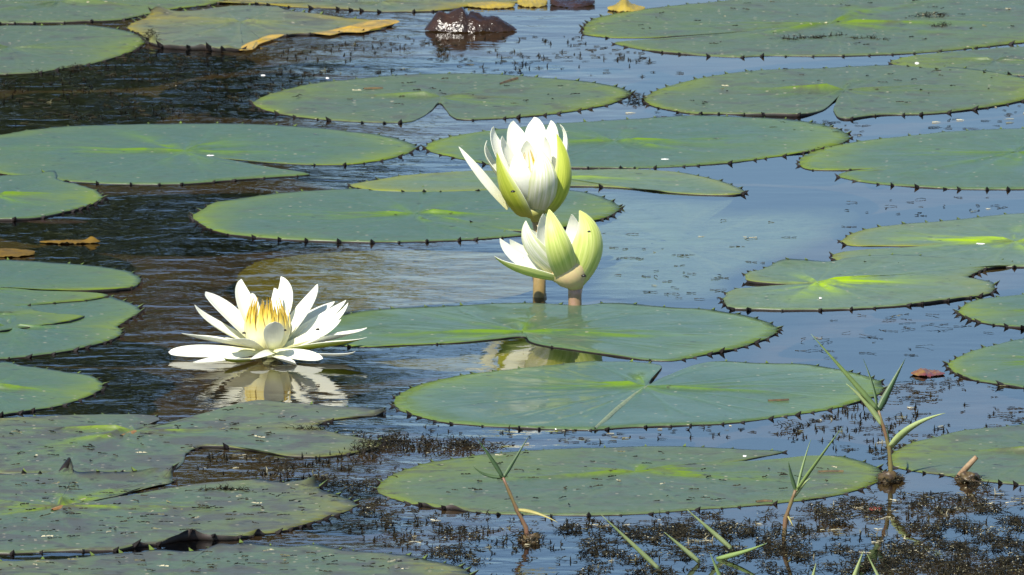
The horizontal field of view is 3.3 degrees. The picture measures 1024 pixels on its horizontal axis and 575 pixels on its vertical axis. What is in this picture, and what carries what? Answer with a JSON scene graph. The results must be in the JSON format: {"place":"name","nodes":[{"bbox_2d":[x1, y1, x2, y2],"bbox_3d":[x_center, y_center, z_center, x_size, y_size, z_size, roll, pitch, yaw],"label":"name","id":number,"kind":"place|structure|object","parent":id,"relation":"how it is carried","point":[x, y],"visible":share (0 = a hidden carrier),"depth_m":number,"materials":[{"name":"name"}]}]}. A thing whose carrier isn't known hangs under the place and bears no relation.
{"place":"outdoors","nodes":[
{"label":"outdoors","id":0,"kind":"place"},
{"bbox_2d":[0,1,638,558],"bbox_3d":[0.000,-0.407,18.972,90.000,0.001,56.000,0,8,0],"label":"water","id":1,"kind":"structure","parent":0,"point":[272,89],"depth_m":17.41,"materials":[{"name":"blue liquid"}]},
{"bbox_2d":[0,248,34,256],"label":"dead leaf","id":2,"kind":"object","parent":1,"relation":"on","point":[4,252],"visible":1,"depth_m":16.21,"materials":[{"name":"brown plant"}]},
{"bbox_2d":[0,169,108,221],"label":"lily pad","id":3,"kind":"object","parent":1,"relation":"on","point":[42,195],"visible":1,"depth_m":16.60,"materials":[{"name":"green plant"}]},
{"bbox_2d":[0,362,109,417],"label":"lily pad","id":4,"kind":"object","parent":1,"relation":"on","point":[27,389],"visible":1,"depth_m":15.35,"materials":[{"name":"green plant"}]},
{"bbox_2d":[39,236,99,243],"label":"dead leaf","id":5,"kind":"object","parent":1,"relation":"on","point":[90,239],"visible":1,"depth_m":16.30,"materials":[{"name":"brown plant"}]},
{"bbox_2d":[0,257,142,305],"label":"lily pad","id":6,"kind":"object","parent":1,"relation":"on","point":[31,283],"visible":1,"depth_m":16.01,"materials":[{"name":"green plant"}]},
{"bbox_2d":[0,295,145,360],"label":"lily pad","id":7,"kind":"object","parent":1,"relation":"on","point":[30,332],"visible":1,"depth_m":15.73,"materials":[{"name":"green plant"}]},
{"bbox_2d":[0,23,146,76],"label":"lily pad","id":8,"kind":"object","parent":1,"relation":"on","point":[42,48],"visible":1,"depth_m":17.74,"materials":[{"name":"green plant"}]},
{"bbox_2d":[0,0,223,24],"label":"lily pad","id":9,"kind":"object","parent":1,"relation":"on","point":[24,12],"visible":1,"depth_m":18.05,"materials":[{"name":"green plant"}]},
{"bbox_2d":[0,457,360,555],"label":"lily pad","id":10,"kind":"object","parent":1,"relation":"on","point":[100,505],"visible":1,"depth_m":14.65,"materials":[{"name":"green plant"}]},
{"bbox_2d":[192,483,252,491],"bbox_3d":[-0.238,0.166,14.768,0.057,0.009,0.033,0,8,0],"label":"weed trail","id":11,"kind":"object","parent":10,"relation":"on","point":[226,488],"visible":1,"depth_m":14.77,"materials":[{"name":"plant"}]},
{"bbox_2d":[0,400,386,473],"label":"lily pad","id":12,"kind":"object","parent":1,"relation":"on","point":[103,433],"visible":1,"depth_m":15.06,"materials":[{"name":"green plant"}]},
{"bbox_2d":[283,424,325,430],"bbox_3d":[-0.182,0.118,15.116,0.050,0.009,0.029,5,9,34],"label":"weed trail","id":13,"kind":"object","parent":12,"relation":"on","point":[308,428],"visible":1,"depth_m":15.11,"materials":[{"name":"plant"}]},
{"bbox_2d":[349,439,387,454],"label":"weed clump","id":14,"kind":"object","parent":12,"relation":"on","point":[368,446],"visible":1,"depth_m":14.98,"materials":[{"name":"plant"}]},
{"bbox_2d":[0,121,420,186],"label":"lily pad","id":15,"kind":"object","parent":1,"relation":"on","point":[143,154],"visible":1,"depth_m":16.93,"materials":[{"name":"green plant"}]},
{"bbox_2d":[0,539,479,574],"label":"lily pad","id":16,"kind":"object","parent":1,"relation":"on","point":[301,563],"visible":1,"depth_m":14.37,"materials":[{"name":"green plant"}]},
{"bbox_2d":[122,3,399,52],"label":"lily pad","id":17,"kind":"object","parent":1,"relation":"on","point":[235,29],"visible":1,"depth_m":17.90,"materials":[{"name":"green plant"}]},
{"bbox_2d":[141,27,161,40],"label":"weed clump","id":18,"kind":"object","parent":17,"relation":"on","point":[147,32],"visible":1,"depth_m":17.78,"materials":[{"name":"plant"}]},
{"bbox_2d":[169,276,366,373],"bbox_3d":[-0.195,0.043,15.578,0.148,0.099,0.200,5,9,31],"label":"water lily flower","id":19,"kind":"object","parent":1,"relation":"on","point":[266,338],"visible":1,"depth_m":15.56,"materials":[{"name":"white plant"}]},
{"bbox_2d":[0,36,683,126],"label":"water weed","id":20,"kind":"object","parent":1,"relation":"on","point":[270,84],"visible":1,"depth_m":17.55,"materials":[{"name":"black plant"}]},
{"bbox_2d":[186,430,514,510],"bbox_3d":[-0.165,0.148,14.890,0.230,0.010,0.420,3,8,18],"label":"water weed","id":21,"kind":"object","parent":1,"relation":"on","point":[425,446],"visible":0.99,"depth_m":14.94,"materials":[{"name":"black plant"}]},
{"bbox_2d":[217,0,516,13],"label":"lily pad","id":22,"kind":"object","parent":1,"relation":"on","point":[374,6],"visible":1,"depth_m":18.09,"materials":[{"name":"green plant"}]},
{"bbox_2d":[236,250,532,314],"bbox_3d":[-0.107,-0.003,16.066,0.287,0.007,0.426,0,8,0],"label":"lily pad","id":23,"kind":"object","parent":1,"relation":"on","point":[402,264],"visible":0.84,"depth_m":16.12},
{"bbox_2d":[373,431,401,444],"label":"weed clump","id":24,"kind":"object","parent":1,"relation":"on","point":[389,438],"visible":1,"depth_m":15.03,"materials":[{"name":"plant"}]},
{"bbox_2d":[187,185,624,244],"bbox_3d":[-0.097,-0.070,16.488,0.406,0.008,0.396,0,8,0],"label":"lily pad","id":25,"kind":"object","parent":1,"relation":"on","point":[350,215],"visible":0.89,"depth_m":16.46,"materials":[{"name":"green plant"}]},
{"bbox_2d":[432,44,449,52],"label":"weed clump","id":26,"kind":"object","parent":1,"relation":"on","point":[439,50],"visible":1,"depth_m":17.70,"materials":[{"name":"plant"}]},
{"bbox_2d":[248,72,635,123],"bbox_3d":[-0.074,-0.186,17.342,0.340,0.009,0.399,7,10,41],"label":"lily pad","id":27,"kind":"object","parent":1,"relation":"on","point":[492,98],"visible":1,"depth_m":17.33,"materials":[{"name":"green plant"}]},
{"bbox_2d":[363,87,382,88],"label":"twig","id":28,"kind":"object","parent":27,"relation":"on","point":[373,88],"visible":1,"depth_m":17.41,"materials":[{"name":"beige wood"}]},
{"bbox_2d":[500,77,518,83],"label":"twig","id":29,"kind":"object","parent":27,"relation":"on","point":[510,80],"visible":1,"depth_m":17.46,"materials":[{"name":"brown wood"}]},
{"bbox_2d":[437,436,465,448],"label":"weed clump","id":30,"kind":"object","parent":1,"relation":"on","point":[463,443],"visible":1,"depth_m":15.01,"materials":[{"name":"plant"}]},
{"bbox_2d":[325,496,613,574],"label":"water weed","id":31,"kind":"object","parent":1,"relation":"on","point":[471,534],"visible":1,"depth_m":14.53,"materials":[{"name":"black plant"}]},
{"bbox_2d":[424,7,516,32],"bbox_3d":[-0.042,-0.271,17.889,0.093,0.024,0.054,0,8,0],"label":"rock","id":32,"kind":"object","parent":1,"relation":"on","point":[461,19],"visible":1,"depth_m":17.87,"materials":[{"name":"brown stone"}]},
{"bbox_2d":[467,1,514,7],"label":"dead leaf","id":33,"kind":"object","parent":1,"relation":"on","point":[490,4],"visible":1,"depth_m":18.07,"materials":[{"name":"yellow plant"}]},
{"bbox_2d":[0,0,1013,571],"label":"leaf litter","id":34,"kind":"object","parent":1,"relation":"on","point":[88,446],"visible":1,"depth_m":14.74,"materials":[{"name":"dead leaf"}]},
{"bbox_2d":[473,436,556,563],"bbox_3d":[0.003,0.174,14.489,0.069,0.102,0.040,0,8,0],"label":"grass shoot","id":35,"kind":"object","parent":1,"relation":"on","point":[526,536],"depth_m":14.49,"materials":[{"name":"green grass leaf"},{"name":"brown plant stem"},{"name":"mud"}]},
{"bbox_2d":[459,117,571,302],"bbox_3d":[0.011,-0.047,16.110,0.080,0.204,0.088,7,10,42],"label":"water lily bud","id":36,"kind":"object","parent":1,"relation":"on","point":[531,166],"visible":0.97,"depth_m":16.09,"materials":[{"name":"white plant"}]},
{"bbox_2d":[517,0,547,6],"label":"dead leaf","id":37,"kind":"object","parent":1,"relation":"on","point":[531,3],"visible":1,"depth_m":18.09,"materials":[{"name":"yellow plant"}]},
{"bbox_2d":[533,278,545,302],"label":"flower stalk","id":38,"kind":"object","parent":1,"relation":"in","point":[539,287],"visible":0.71,"depth_m":15.93,"materials":[{"name":"beige plant"}]},
{"bbox_2d":[347,168,748,196],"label":"lily pad","id":39,"kind":"object","parent":1,"relation":"on","point":[669,182],"visible":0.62,"depth_m":16.70,"materials":[{"name":"green plant"}]},
{"bbox_2d":[494,209,602,305],"bbox_3d":[0.032,0.007,15.878,0.080,0.159,0.068,-7,11,-42],"label":"water lily bud","id":40,"kind":"object","parent":1,"relation":"on","point":[551,249],"visible":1,"depth_m":15.86,"materials":[{"name":"white plant"}]},
{"bbox_2d":[328,301,782,362],"bbox_3d":[0.031,0.034,15.737,0.418,0.007,0.341,3,8,18],"label":"lily pad","id":41,"kind":"object","parent":1,"relation":"on","point":[645,333],"visible":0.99,"depth_m":15.72,"materials":[{"name":"green plant"}]},
{"bbox_2d":[553,520,584,531],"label":"weed clump","id":42,"kind":"object","parent":1,"relation":"on","point":[569,528],"visible":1,"depth_m":14.55,"materials":[{"name":"plant"}]},
{"bbox_2d":[550,0,594,7],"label":"rock","id":43,"kind":"object","parent":1,"relation":"on","point":[572,3],"visible":1,"depth_m":18.09,"materials":[{"name":"brown stone"}]},
{"bbox_2d":[574,532,602,549],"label":"weed clump","id":44,"kind":"object","parent":1,"relation":"on","point":[589,542],"visible":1,"depth_m":14.45,"materials":[{"name":"plant"}]},
{"bbox_2d":[608,0,644,11],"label":"dead leaf","id":45,"kind":"object","parent":1,"relation":"on","point":[623,5],"visible":1,"depth_m":18.05,"materials":[{"name":"yellow plant"}]},
{"bbox_2d":[372,443,886,517],"bbox_3d":[0.098,0.160,14.824,0.431,0.006,0.402,0,8,0],"label":"lily pad","id":46,"kind":"object","parent":1,"relation":"on","point":[638,489],"visible":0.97,"depth_m":14.81,"materials":[{"name":"green plant"}]},
{"bbox_2d":[756,499,772,501],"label":"twig","id":47,"kind":"object","parent":46,"relation":"on","point":[764,500],"visible":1,"depth_m":14.70,"materials":[{"name":"brown wood"}]},
{"bbox_2d":[818,470,843,471],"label":"twig","id":48,"kind":"object","parent":46,"relation":"on","point":[830,470],"visible":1,"depth_m":14.87,"materials":[{"name":"brown wood"}]},
{"bbox_2d":[604,517,661,570],"bbox_3d":[0.096,0.206,14.313,0.058,0.052,0.001,-5,9,-32],"label":"grass sprig","id":49,"kind":"object","parent":1,"relation":"on","point":[646,557],"depth_m":14.32,"materials":[{"name":"green plant"}]},
{"bbox_2d":[621,92,645,100],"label":"weed clump","id":50,"kind":"object","parent":1,"relation":"on","point":[630,96],"visible":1,"depth_m":17.33,"materials":[{"name":"plant"}]},
{"bbox_2d":[420,114,853,169],"bbox_3d":[0.130,-0.140,17.005,0.436,0.008,0.346,-4,9,-27],"label":"lily pad","id":51,"kind":"object","parent":1,"relation":"on","point":[690,141],"visible":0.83,"depth_m":17.00,"materials":[{"name":"green plant"}]},
{"bbox_2d":[389,359,887,432],"bbox_3d":[0.110,0.091,15.321,0.432,0.008,0.423,0,8,0],"label":"lily pad","id":52,"kind":"object","parent":1,"relation":"on","point":[592,396],"visible":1,"depth_m":15.31,"materials":[{"name":"green plant"}]},
{"bbox_2d":[768,399,788,400],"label":"twig","id":53,"kind":"object","parent":52,"relation":"on","point":[777,399],"visible":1,"depth_m":15.28,"materials":[{"name":"brown wood"}]},
{"bbox_2d":[664,532,700,563],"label":"grass sprig","id":54,"kind":"object","parent":1,"relation":"on","point":[690,554],"depth_m":14.37,"materials":[{"name":"green plant"}]},
{"bbox_2d":[688,510,732,549],"bbox_3d":[0.161,0.197,14.431,0.044,0.038,0.001,-4,9,-28],"label":"grass sprig","id":55,"kind":"object","parent":1,"relation":"on","point":[723,541],"depth_m":14.43,"materials":[{"name":"green plant"}]},
{"bbox_2d":[710,554,720,574],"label":"grass sprig","id":56,"kind":"object","parent":1,"relation":"on","point":[717,569],"depth_m":14.27,"materials":[{"name":"green plant"}]},
{"bbox_2d":[422,105,1023,443],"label":"floating debris","id":57,"kind":"object","parent":1,"relation":"on","point":[564,431],"visible":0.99,"depth_m":15.82,"materials":[{"name":"dead plant matter"}]},
{"bbox_2d":[704,520,748,533],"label":"weed clump","id":58,"kind":"object","parent":1,"relation":"on","point":[726,525],"visible":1,"depth_m":14.54,"materials":[{"name":"plant"}]},
{"bbox_2d":[716,543,765,560],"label":"grass sprig","id":59,"kind":"object","parent":1,"relation":"on","point":[730,555],"depth_m":14.39,"materials":[{"name":"green plant"}]},
{"bbox_2d":[756,527,805,543],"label":"weed clump","id":60,"kind":"object","parent":1,"relation":"on","point":[767,533],"visible":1,"depth_m":14.49,"materials":[{"name":"plant"}]},
{"bbox_2d":[773,419,802,430],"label":"weed clump","id":61,"kind":"object","parent":1,"relation":"on","point":[789,425],"visible":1,"depth_m":15.12,"materials":[{"name":"plant"}]},
{"bbox_2d":[579,0,1023,59],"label":"lily pad","id":62,"kind":"object","parent":1,"relation":"on","point":[678,30],"visible":1,"depth_m":17.89,"materials":[{"name":"green plant"}]},
{"bbox_2d":[767,32,846,39],"bbox_3d":[0.297,-0.253,17.817,0.090,0.011,0.032,-4,9,-29],"label":"weed trail","id":63,"kind":"object","parent":62,"relation":"on","point":[812,36],"visible":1,"depth_m":17.81,"materials":[{"name":"plant"}]},
{"bbox_2d":[847,34,888,40],"bbox_3d":[0.360,-0.250,17.807,0.057,0.007,0.029,3,8,23],"label":"weed trail","id":64,"kind":"object","parent":62,"relation":"on","point":[868,37],"visible":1,"depth_m":17.81,"materials":[{"name":"plant"}]},
{"bbox_2d":[913,11,946,17],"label":"weed clump","id":65,"kind":"object","parent":62,"relation":"on","point":[925,14],"visible":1,"depth_m":17.98,"materials":[{"name":"plant"}]},
{"bbox_2d":[929,21,950,26],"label":"weed clump","id":66,"kind":"object","parent":62,"relation":"on","point":[943,24],"visible":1,"depth_m":17.90,"materials":[{"name":"plant"}]},
{"bbox_2d":[583,485,1023,574],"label":"water weed","id":67,"kind":"object","parent":1,"relation":"on","point":[676,531],"visible":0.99,"depth_m":14.48,"materials":[{"name":"black plant"}]},
{"bbox_2d":[780,428,841,561],"bbox_3d":[0.242,0.168,14.491,0.033,0.114,0.047,-5,9,-32],"label":"grass shoot","id":68,"kind":"object","parent":1,"relation":"on","point":[797,489],"depth_m":14.50,"materials":[{"name":"green plant"}]},
{"bbox_2d":[641,63,1023,120],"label":"lily pad","id":69,"kind":"object","parent":1,"relation":"on","point":[855,92],"visible":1,"depth_m":17.37,"materials":[{"name":"green plant"}]},
{"bbox_2d":[817,501,857,523],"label":"weed clump","id":70,"kind":"object","parent":1,"relation":"on","point":[833,516],"visible":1,"depth_m":14.60,"materials":[{"name":"plant"}]},
{"bbox_2d":[830,552,873,570],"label":"weed clump","id":71,"kind":"object","parent":1,"relation":"on","point":[853,563],"visible":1,"depth_m":14.35,"materials":[{"name":"plant"}]},
{"bbox_2d":[853,550,863,574],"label":"grass sprig","id":72,"kind":"object","parent":1,"relation":"on","point":[856,571],"depth_m":14.25,"materials":[{"name":"green plant"}]},
{"bbox_2d":[718,253,1011,312],"bbox_3d":[0.323,-0.006,16.022,0.239,0.009,0.388,1,8,9],"label":"lily pad","id":73,"kind":"object","parent":1,"relation":"on","point":[875,282],"visible":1,"depth_m":16.00,"materials":[{"name":"green plant"}]},
{"bbox_2d":[856,503,890,514],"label":"weed clump","id":74,"kind":"object","parent":1,"relation":"on","point":[876,506],"visible":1,"depth_m":14.64,"materials":[{"name":"plant"}]},
{"bbox_2d":[868,556,878,574],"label":"grass sprig","id":75,"kind":"object","parent":1,"relation":"on","point":[875,570],"depth_m":14.25,"materials":[{"name":"green plant"}]},
{"bbox_2d":[811,334,943,502],"bbox_3d":[0.304,0.107,14.821,0.112,0.145,0.052,0,8,0],"label":"grass shoot","id":76,"kind":"object","parent":1,"relation":"on","point":[890,477],"depth_m":14.82,"materials":[{"name":"green grass leaf"},{"name":"brown plant stem"},{"name":"mud"}]},
{"bbox_2d":[791,376,1023,458],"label":"water weed","id":77,"kind":"object","parent":1,"relation":"on","point":[865,417],"visible":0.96,"depth_m":15.18,"materials":[{"name":"black plant"}]},
{"bbox_2d":[796,127,1023,191],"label":"lily pad","id":78,"kind":"object","parent":1,"relation":"on","point":[986,160],"visible":1,"depth_m":16.86,"materials":[{"name":"green plant"}]},
{"bbox_2d":[878,539,947,563],"bbox_3d":[0.324,0.213,14.398,0.065,0.017,0.068,0,8,0],"label":"weed clump","id":79,"kind":"object","parent":1,"relation":"on","point":[918,551],"visible":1,"depth_m":14.39,"materials":[{"name":"plant"}]},
{"bbox_2d":[828,212,1023,268],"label":"lily pad","id":80,"kind":"object","parent":1,"relation":"on","point":[1001,236],"visible":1,"depth_m":16.30,"materials":[{"name":"green plant"}]},
{"bbox_2d":[911,368,944,376],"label":"dead leaf","id":81,"kind":"object","parent":1,"relation":"on","point":[924,372],"visible":1,"depth_m":15.44,"materials":[{"name":"brown plant"}]},
{"bbox_2d":[919,523,946,535],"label":"weed clump","id":82,"kind":"object","parent":1,"relation":"on","point":[932,531],"visible":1,"depth_m":14.54,"materials":[{"name":"plant"}]},
{"bbox_2d":[886,423,1023,486],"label":"lily pad","id":83,"kind":"object","parent":1,"relation":"on","point":[998,452],"visible":1,"depth_m":14.97,"materials":[{"name":"green plant"}]},
{"bbox_2d":[888,44,1023,76],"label":"lily pad","id":84,"kind":"object","parent":1,"relation":"on","point":[1009,60],"visible":1,"depth_m":17.63,"materials":[{"name":"green plant"}]},
{"bbox_2d":[954,455,986,484],"bbox_3d":[0.380,0.153,14.825,0.036,0.024,0.036,-6,10,-36],"label":"dead stick","id":85,"kind":"object","parent":1,"relation":"on","point":[963,475],"visible":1,"depth_m":14.82,"materials":[{"name":"wood"}]},
{"bbox_2d":[964,477,994,490],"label":"weed clump","id":86,"kind":"object","parent":1,"relation":"on","point":[971,484],"visible":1,"depth_m":14.78,"materials":[{"name":"plant"}]},
{"bbox_2d":[942,339,1023,389],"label":"lily pad","id":87,"kind":"object","parent":1,"relation":"on","point":[1001,364],"visible":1,"depth_m":15.50,"materials":[{"name":"green plant"}]},
{"bbox_2d":[953,293,1023,329],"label":"lily pad","id":88,"kind":"object","parent":1,"relation":"on","point":[1006,312],"visible":1,"depth_m":15.83,"materials":[{"name":"green plant"}]},
{"bbox_2d":[969,519,1016,538],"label":"weed clump","id":89,"kind":"object","parent":1,"relation":"on","point":[991,532],"visible":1,"depth_m":14.52,"materials":[{"name":"plant"}]},
{"bbox_2d":[984,551,1023,567],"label":"weed clump","id":90,"kind":"object","parent":1,"relation":"on","point":[1010,558],"visible":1,"depth_m":14.36,"materials":[{"name":"plant"}]},
{"bbox_2d":[344,339,640,377],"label":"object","id":91,"kind":"structure","parent":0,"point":[447,361],"depth_m":15.65,"materials":[{"name":"blue liquid"}]},
{"bbox_2d":[0,0,1023,574],"bbox_3d":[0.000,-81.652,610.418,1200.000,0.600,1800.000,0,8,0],"label":"water","id":92,"kind":"structure","parent":0,"point":[154,372],"depth_m":16.32,"materials":[{"name":"blue liquid"}]},
{"bbox_2d":[591,193,836,297],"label":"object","id":93,"kind":"structure","parent":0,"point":[677,228],"depth_m":16.34,"materials":[{"name":"blue liquid"}]}
]}

